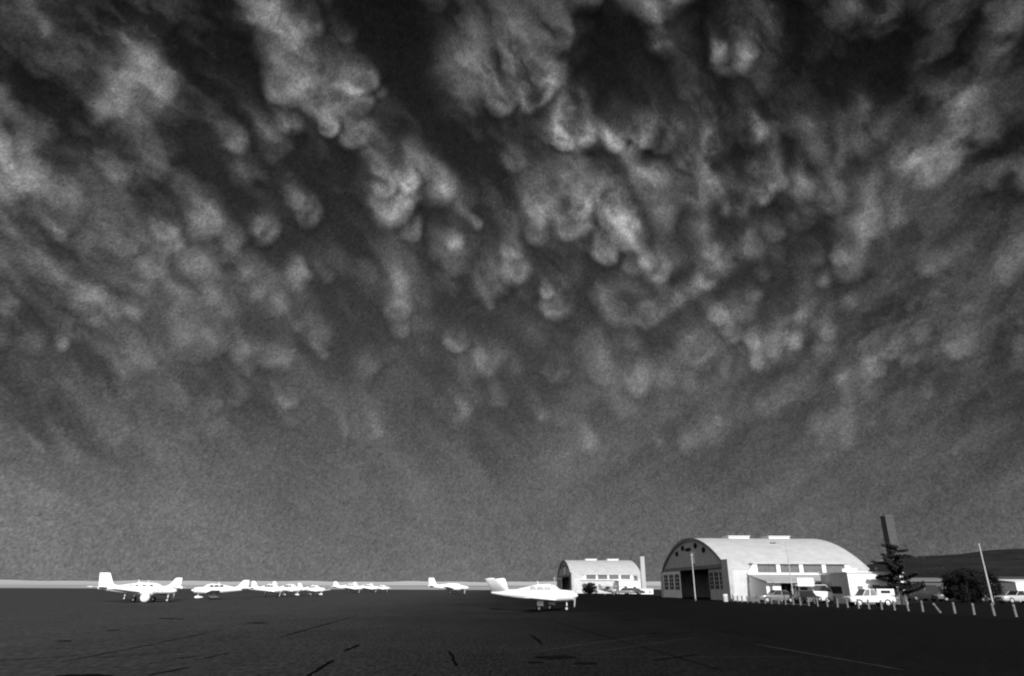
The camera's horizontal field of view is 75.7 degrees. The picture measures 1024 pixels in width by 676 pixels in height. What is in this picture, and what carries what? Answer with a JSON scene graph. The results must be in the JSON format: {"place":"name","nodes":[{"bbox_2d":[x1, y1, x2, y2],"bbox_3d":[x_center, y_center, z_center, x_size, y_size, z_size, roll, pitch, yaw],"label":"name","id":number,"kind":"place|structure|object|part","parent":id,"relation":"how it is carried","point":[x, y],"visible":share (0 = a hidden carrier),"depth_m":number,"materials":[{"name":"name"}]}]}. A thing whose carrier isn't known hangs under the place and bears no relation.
{"place":"outdoors","nodes":[
{"label":"outdoors","id":0,"kind":"place"},
{"bbox_2d":[0,585,660,589],"bbox_3d":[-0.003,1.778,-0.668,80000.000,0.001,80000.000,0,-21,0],"label":"ground","id":1,"kind":"structure","parent":0,"point":[321,586],"depth_m":848.31,"materials":[{"name":"white plant"}]},
{"bbox_2d":[0,0,1023,581],"bbox_3d":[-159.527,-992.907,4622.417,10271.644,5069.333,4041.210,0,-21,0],"label":"sky","id":2,"kind":"structure","parent":0,"point":[406,290],"depth_m":5406.08,"materials":[{"name":"cloud"},{"name":"air"}]},
{"bbox_2d":[0,588,1023,675],"bbox_3d":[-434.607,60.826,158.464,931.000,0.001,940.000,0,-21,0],"label":"apron","id":3,"kind":"object","parent":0,"point":[480,632],"visible":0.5,"depth_m":26.07,"materials":[{"name":"black asphalt"}]},
{"bbox_2d":[57,674,112,675],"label":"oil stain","id":4,"kind":"object","parent":3,"relation":"on","point":[85,675],"visible":1,"depth_m":14.61,"materials":[{"name":"black liquid"}]},
{"bbox_2d":[86,573,177,601],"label":"airplane","id":5,"kind":"object","parent":3,"relation":"on","point":[107,584],"visible":1,"depth_m":78.99,"materials":[{"name":"white paint"}]},
{"bbox_2d":[10,630,263,652],"bbox_3d":[-12.994,11.248,24.620,0.085,0.001,11.888,-7,-22,19],"label":"painted line","id":6,"kind":"object","parent":3,"relation":"on","point":[126,642],"visible":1,"depth_m":23.16,"materials":[{"name":"paint"}]},
{"bbox_2d":[64,630,219,661],"bbox_3d":[-12.402,10.831,23.507,0.152,0.001,13.534,2,-21,-5],"label":"tar seam","id":7,"kind":"object","parent":3,"relation":"on","point":[139,646],"visible":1,"depth_m":21.49,"materials":[{"name":"black asphalt"}]},
{"bbox_2d":[140,593,149,602],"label":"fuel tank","id":8,"kind":"object","parent":3,"relation":"on","point":[144,597],"visible":0.99,"depth_m":74.62,"materials":[{"name":"white metal"}]},
{"bbox_2d":[122,578,184,599],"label":"airplane","id":9,"kind":"object","parent":3,"relation":"on","point":[175,582],"visible":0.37,"depth_m":89.88,"materials":[{"name":"white paint"}]},
{"bbox_2d":[148,667,188,674],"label":"tar seam","id":10,"kind":"object","parent":3,"relation":"on","point":[167,671],"visible":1,"depth_m":15.40,"materials":[{"name":"black asphalt"}]},
{"bbox_2d":[191,580,249,598],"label":"airplane","id":11,"kind":"object","parent":3,"relation":"on","point":[211,588],"visible":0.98,"depth_m":97.09,"materials":[{"name":"white paint"}]},
{"bbox_2d":[250,581,293,596],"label":"airplane","id":12,"kind":"object","parent":3,"relation":"on","point":[273,588],"visible":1,"depth_m":115.48,"materials":[{"name":"white paint"}]},
{"bbox_2d":[273,581,309,595],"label":"airplane","id":13,"kind":"object","parent":3,"relation":"on","point":[294,587],"visible":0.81,"depth_m":124.60,"materials":[{"name":"white paint"}]},
{"bbox_2d":[298,583,330,595],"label":"airplane","id":14,"kind":"object","parent":3,"relation":"on","point":[315,588],"visible":0.94,"depth_m":132.21,"materials":[{"name":"white paint"}]},
{"bbox_2d":[281,615,357,636],"bbox_3d":[-9.742,15.255,35.264,0.164,0.001,20.223,1,-21,-4],"label":"tar seam","id":15,"kind":"object","parent":3,"relation":"on","point":[317,626],"visible":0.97,"depth_m":31.61,"materials":[{"name":"black asphalt"}]},
{"bbox_2d":[306,660,333,675],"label":"tar seam","id":16,"kind":"object","parent":3,"relation":"on","point":[319,668],"visible":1,"depth_m":16.01,"materials":[{"name":"black asphalt"}]},
{"bbox_2d":[331,581,363,592],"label":"airplane","id":17,"kind":"object","parent":3,"relation":"on","point":[350,586],"visible":0.96,"depth_m":175.44,"materials":[{"name":"white paint"}]},
{"bbox_2d":[343,644,359,650],"bbox_3d":[-5.191,10.067,21.441,0.207,0.001,2.353,0,-21,-1],"label":"tar seam","id":18,"kind":"object","parent":3,"relation":"on","point":[354,646],"visible":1,"depth_m":21.44,"materials":[{"name":"black asphalt"}]},
{"bbox_2d":[353,582,378,592],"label":"airplane","id":19,"kind":"object","parent":3,"relation":"on","point":[369,587],"visible":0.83,"depth_m":186.43,"materials":[{"name":"white paint"}]},
{"bbox_2d":[370,583,390,591],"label":"airplane","id":20,"kind":"object","parent":3,"relation":"on","point":[382,587],"visible":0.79,"depth_m":200.38,"materials":[{"name":"white paint"}]},
{"bbox_2d":[427,578,468,593],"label":"airplane","id":21,"kind":"object","parent":3,"relation":"on","point":[448,586],"visible":1,"depth_m":160.64,"materials":[{"name":"white paint"}]},
{"bbox_2d":[448,651,457,665],"bbox_3d":[-1.662,8.956,18.468,0.139,0.001,4.168,3,-21,-7],"label":"tar seam","id":22,"kind":"object","parent":3,"relation":"on","point":[453,659],"visible":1,"depth_m":18.01,"materials":[{"name":"black asphalt"}]},
{"bbox_2d":[485,578,577,610],"bbox_3d":[2.547,21.000,54.033,8.152,2.501,8.038,12,-24,-28],"label":"airplane","id":23,"kind":"object","parent":3,"relation":"on","point":[540,594],"visible":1,"depth_m":53.47,"materials":[{"name":"white paint"}]},
{"bbox_3d":[2.220,20.904,51.974,0.506,0.422,0.100,-7,-22,19],"label":"gear door","id":24,"kind":"part","parent":23,"relation":"part of","materials":[{"name":"white paint"}]},
{"bbox_2d":[535,655,578,658],"bbox_3d":[1.225,8.991,18.579,1.216,0.001,0.871,10,-23,-24],"label":"oil stain","id":25,"kind":"object","parent":3,"relation":"on","point":[558,657],"visible":1,"depth_m":18.46,"materials":[{"name":"black liquid"}]},
{"bbox_2d":[577,662,595,663],"bbox_3d":[1.927,8.449,17.136,0.662,0.001,0.473,0,-21,0],"label":"oil stain","id":26,"kind":"object","parent":3,"relation":"on","point":[586,663],"visible":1,"depth_m":17.04,"materials":[{"name":"black liquid"}]},
{"bbox_2d":[533,636,643,651],"bbox_3d":[2.992,10.789,23.331,0.145,0.001,8.785,-14,-25,32],"label":"tyre scuff","id":27,"kind":"object","parent":3,"relation":"on","point":[582,644],"visible":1,"depth_m":22.27,"materials":[{"name":"black rubber"}]},
{"bbox_2d":[582,582,597,593],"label":"tree","id":28,"kind":"object","parent":3,"relation":"on","point":[590,588],"visible":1,"depth_m":163.96,"materials":[{"name":"black plant"}]},
{"bbox_2d":[557,559,640,592],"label":"hangar","id":29,"kind":"structure","parent":3,"relation":"on","point":[572,575],"depth_m":184.89,"materials":[{"name":"grey metal"}]},
{"bbox_2d":[558,578,561,589],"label":"sliding door","id":30,"kind":"structure","parent":29,"relation":"in","point":[559,579],"depth_m":203.79,"materials":[{"name":"white paint"}]},
{"bbox_2d":[586,575,595,578],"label":"window","id":31,"kind":"structure","parent":29,"relation":"in","point":[587,576],"depth_m":180.68,"materials":[{"name":"grey glass"}]},
{"bbox_2d":[598,575,606,578],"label":"window","id":32,"kind":"structure","parent":29,"relation":"in","point":[599,576],"depth_m":180.86,"materials":[{"name":"grey glass"}]},
{"bbox_2d":[609,575,618,578],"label":"window","id":33,"kind":"structure","parent":29,"relation":"in","point":[610,576],"depth_m":180.99,"materials":[{"name":"grey glass"}]},
{"bbox_2d":[621,575,629,578],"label":"window","id":34,"kind":"structure","parent":29,"relation":"in","point":[622,576],"depth_m":181.17,"materials":[{"name":"grey glass"}]},
{"bbox_2d":[596,584,626,595],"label":"airplane","id":35,"kind":"object","parent":3,"relation":"on","point":[607,588],"visible":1,"depth_m":139.94,"materials":[{"name":"grey paint"}]},
{"bbox_2d":[613,588,634,594],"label":"parked car","id":36,"kind":"object","parent":3,"relation":"on","point":[629,591],"visible":0.93,"depth_m":153.25,"materials":[{"name":"grey paint"}]},
{"bbox_2d":[624,588,643,594],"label":"parked car","id":37,"kind":"object","parent":3,"relation":"on","point":[637,591],"visible":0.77,"depth_m":154.23,"materials":[{"name":"grey paint"}]},
{"bbox_2d":[550,620,723,670],"bbox_3d":[3.648,12.207,27.092,0.134,0.001,24.633,2,-21,-6],"label":"tar seam","id":38,"kind":"object","parent":3,"relation":"on","point":[644,647],"visible":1,"depth_m":20.95,"materials":[{"name":"black asphalt"}]},
{"bbox_2d":[582,637,697,653],"bbox_3d":[4.687,10.569,22.739,0.104,0.001,8.464,-15,-25,35],"label":"tyre scuff","id":39,"kind":"object","parent":3,"relation":"on","point":[639,645],"visible":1,"depth_m":21.93,"materials":[{"name":"black rubber"}]},
{"bbox_2d":[691,554,696,600],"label":"flagpole","id":40,"kind":"object","parent":3,"relation":"on","point":[693,580],"visible":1,"depth_m":90.98,"materials":[{"name":"metal"}]},
{"bbox_2d":[722,594,727,601],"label":"drum","id":41,"kind":"object","parent":3,"relation":"on","point":[725,597],"visible":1,"depth_m":85.40,"materials":[{"name":"white metal"}]},
{"bbox_2d":[732,594,736,601],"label":"drum","id":42,"kind":"object","parent":3,"relation":"on","point":[734,597],"visible":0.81,"depth_m":86.33,"materials":[{"name":"white metal"}]},
{"bbox_2d":[722,600,807,604],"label":"kerb","id":43,"kind":"structure","parent":3,"relation":"on","point":[768,602],"depth_m":76.94,"materials":[{"name":"concrete"}]},
{"bbox_2d":[757,644,901,669],"bbox_3d":[8.961,9.360,19.494,0.080,0.001,7.680,3,-21,-7],"label":"painted line","id":44,"kind":"object","parent":3,"relation":"on","point":[831,657],"visible":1,"depth_m":18.68,"materials":[{"name":"paint"}]},
{"bbox_2d":[635,589,1021,619],"bbox_3d":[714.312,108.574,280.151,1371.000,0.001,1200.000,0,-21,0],"label":"gravel yard","id":45,"kind":"structure","parent":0,"point":[657,592],"depth_m":89.27,"materials":[{"name":"grey gravel"}]},
{"bbox_2d":[614,580,639,593],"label":"annex building","id":46,"kind":"structure","parent":45,"relation":"on","point":[632,583],"depth_m":172.45,"materials":[{"name":"white paint"}]},
{"bbox_2d":[639,556,645,587],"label":"chimney","id":47,"kind":"object","parent":45,"relation":"on","point":[642,573],"visible":0.88,"depth_m":174.84,"materials":[{"name":"concrete"}]},
{"bbox_2d":[638,588,653,593],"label":"office trailer","id":48,"kind":"object","parent":45,"relation":"on","point":[648,590],"visible":0.75,"depth_m":164.37,"materials":[{"name":"white paint"}]},
{"bbox_2d":[660,536,869,600],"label":"hangar","id":49,"kind":"structure","parent":45,"relation":"on","point":[728,565],"depth_m":95.50,"materials":[{"name":"white metal"}]},
{"bbox_2d":[663,571,681,597],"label":"sliding door","id":50,"kind":"structure","parent":49,"relation":"in","point":[672,580],"depth_m":113.84,"materials":[{"name":"white paint"}]},
{"bbox_2d":[708,568,723,599],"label":"sliding door","id":51,"kind":"structure","parent":49,"relation":"in","point":[715,575],"depth_m":94.61,"materials":[{"name":"grey metal"}]},
{"bbox_2d":[757,564,775,572],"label":"window","id":52,"kind":"structure","parent":49,"relation":"in","point":[762,568],"depth_m":89.40,"materials":[{"name":"grey glass"}]},
{"bbox_2d":[780,564,798,572],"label":"window","id":53,"kind":"structure","parent":49,"relation":"in","point":[794,568],"depth_m":89.58,"materials":[{"name":"grey glass"}]},
{"bbox_2d":[803,564,821,572],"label":"window","id":54,"kind":"structure","parent":49,"relation":"in","point":[808,568],"depth_m":89.73,"materials":[{"name":"grey glass"}]},
{"bbox_2d":[825,564,843,571],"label":"window","id":55,"kind":"structure","parent":49,"relation":"in","point":[829,567],"depth_m":89.95,"materials":[{"name":"grey glass"}]},
{"bbox_2d":[748,575,821,601],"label":"lean to office","id":56,"kind":"structure","parent":45,"relation":"on","point":[762,584],"depth_m":85.86,"materials":[{"name":"paint"}]},
{"bbox_2d":[786,585,791,592],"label":"window","id":57,"kind":"structure","parent":56,"relation":"in","point":[788,586],"depth_m":86.57,"materials":[{"name":"black glass"}]},
{"bbox_2d":[880,515,906,582],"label":"chimney","id":58,"kind":"object","parent":45,"relation":"on","point":[889,529],"visible":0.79,"depth_m":111.17,"materials":[{"name":"brick"}]},
{"bbox_2d":[916,555,924,577],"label":"utility pole","id":59,"kind":"object","parent":45,"relation":"on","point":[920,558],"visible":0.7,"depth_m":156.19,"materials":[{"name":"grey wood"}]},
{"bbox_2d":[905,585,938,600],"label":"parked van","id":60,"kind":"object","parent":45,"relation":"on","point":[927,593],"visible":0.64,"depth_m":92.41,"materials":[{"name":"grey paint"}]},
{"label":"window glass","id":61,"kind":"part","parent":60,"relation":"part of","materials":[{"name":"black glass"}]},
{"bbox_2d":[906,578,945,591],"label":"shed","id":62,"kind":"structure","parent":45,"relation":"on","point":[935,581],"depth_m":140.76,"materials":[{"name":"grey"}]},
{"bbox_2d":[932,591,965,600],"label":"parked car","id":63,"kind":"object","parent":45,"relation":"on","point":[939,596],"visible":0.31,"depth_m":90.88,"materials":[{"name":"grey paint"}]},
{"bbox_2d":[940,567,992,602],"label":"tree","id":64,"kind":"object","parent":45,"relation":"on","point":[962,577],"visible":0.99,"depth_m":83.48,"materials":[{"name":"black plant"}]},
{"bbox_2d":[966,591,994,601],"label":"parked car","id":65,"kind":"object","parent":45,"relation":"on","point":[985,596],"visible":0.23,"depth_m":84.78,"materials":[{"name":"grey paint"}]},
{"bbox_2d":[941,577,1023,589],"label":"shed","id":66,"kind":"structure","parent":45,"relation":"on","point":[1001,578],"depth_m":113.90,"materials":[{"name":"black"}]},
{"bbox_2d":[976,568,1004,601],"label":"bush","id":67,"kind":"object","parent":45,"relation":"on","point":[996,588],"visible":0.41,"depth_m":85.61,"materials":[{"name":"black plant"}]},
{"bbox_2d":[646,549,1023,586],"bbox_3d":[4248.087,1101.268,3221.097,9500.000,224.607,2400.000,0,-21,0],"label":"hills","id":68,"kind":"structure","parent":0,"point":[1005,563],"depth_m":2727.79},
{"bbox_2d":[797,603,1023,619],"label":"car park","id":69,"kind":"structure","parent":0,"point":[1003,610],"depth_m":60.39,"materials":[{"name":"black asphalt"}]},
{"bbox_2d":[754,590,792,602],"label":"parked car","id":70,"kind":"object","parent":69,"relation":"on","point":[780,594],"visible":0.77,"depth_m":80.26,"materials":[{"name":"grey paint"}]},
{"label":"window glass","id":71,"kind":"part","parent":70,"relation":"part of","materials":[{"name":"black glass"}]},
{"bbox_2d":[770,541,792,594],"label":"street lamp","id":72,"kind":"object","parent":69,"relation":"on","point":[788,563],"visible":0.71,"depth_m":79.55,"materials":[{"name":"metal"}]},
{"bbox_2d":[796,578,814,602],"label":"sign board","id":73,"kind":"object","parent":69,"relation":"on","point":[805,581],"visible":0.69,"depth_m":78.70,"materials":[{"name":"white paint"}]},
{"bbox_2d":[791,590,821,604],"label":"parked car","id":74,"kind":"object","parent":69,"relation":"on","point":[803,595],"visible":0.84,"depth_m":73.95,"materials":[{"name":"grey paint"}]},
{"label":"window glass","id":75,"kind":"part","parent":74,"relation":"part of","materials":[{"name":"black glass"}]},
{"bbox_2d":[791,585,833,602],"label":"parked van","id":76,"kind":"object","parent":69,"relation":"on","point":[822,592],"visible":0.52,"depth_m":79.51,"materials":[{"name":"white paint"}]},
{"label":"window glass","id":77,"kind":"part","parent":76,"relation":"part of","materials":[{"name":"black glass"}]},
{"bbox_2d":[818,567,907,603],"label":"annex building","id":78,"kind":"structure","parent":69,"relation":"on","point":[840,583],"depth_m":75.77,"materials":[{"name":"white paint"}]},
{"bbox_2d":[831,586,841,593],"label":"window","id":79,"kind":"structure","parent":78,"relation":"in","point":[835,589],"depth_m":78.32,"materials":[{"name":"black glass"}]},
{"bbox_2d":[842,589,896,606],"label":"pickup truck","id":80,"kind":"object","parent":69,"relation":"on","point":[876,596],"visible":0.92,"depth_m":66.31,"materials":[{"name":"white paint"}]},
{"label":"window glass","id":81,"kind":"part","parent":80,"relation":"part of","materials":[{"name":"grey glass"}]},
{"bbox_2d":[870,542,926,604],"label":"pine tree","id":82,"kind":"object","parent":69,"relation":"on","point":[896,568],"visible":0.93,"depth_m":73.03,"materials":[{"name":"black plant"}]},
{"bbox_2d":[971,603,975,614],"bbox_3d":[33.315,19.568,47.617,0.170,0.760,0.170,-9,-23,29],"label":"post","id":83,"kind":"object","parent":69,"relation":"on","point":[972,606],"visible":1,"depth_m":47.57,"materials":[{"name":"white paint"}]},
{"bbox_2d":[978,543,994,603],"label":"light pole","id":84,"kind":"object","parent":69,"relation":"on","point":[992,602],"visible":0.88,"depth_m":75.54,"materials":[{"name":"metal"}]},
{"bbox_2d":[990,603,995,615],"bbox_3d":[33.496,18.909,45.914,0.170,0.794,0.170,-5,-20,9],"label":"post","id":85,"kind":"object","parent":69,"relation":"on","point":[992,608],"visible":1,"depth_m":45.85,"materials":[{"name":"white paint"}]},
{"bbox_2d":[993,590,1023,602],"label":"parked car","id":86,"kind":"object","parent":69,"relation":"on","point":[1011,596],"visible":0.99,"depth_m":79.41,"materials":[{"name":"grey paint"}]},
{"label":"window glass","id":87,"kind":"part","parent":86,"relation":"part of","materials":[{"name":"black glass"}]},
{"bbox_2d":[1012,604,1017,616],"bbox_3d":[33.712,18.273,44.211,0.170,0.788,0.170,-1,-20,-2],"label":"post","id":88,"kind":"object","parent":69,"relation":"on","point":[1014,610],"visible":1,"depth_m":44.16,"materials":[{"name":"white paint"}]},
{"bbox_2d":[978,579,1023,601],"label":"white building","id":89,"kind":"structure","parent":0,"point":[1012,584],"depth_m":91.29,"materials":[{"name":"paint"}]}
]}

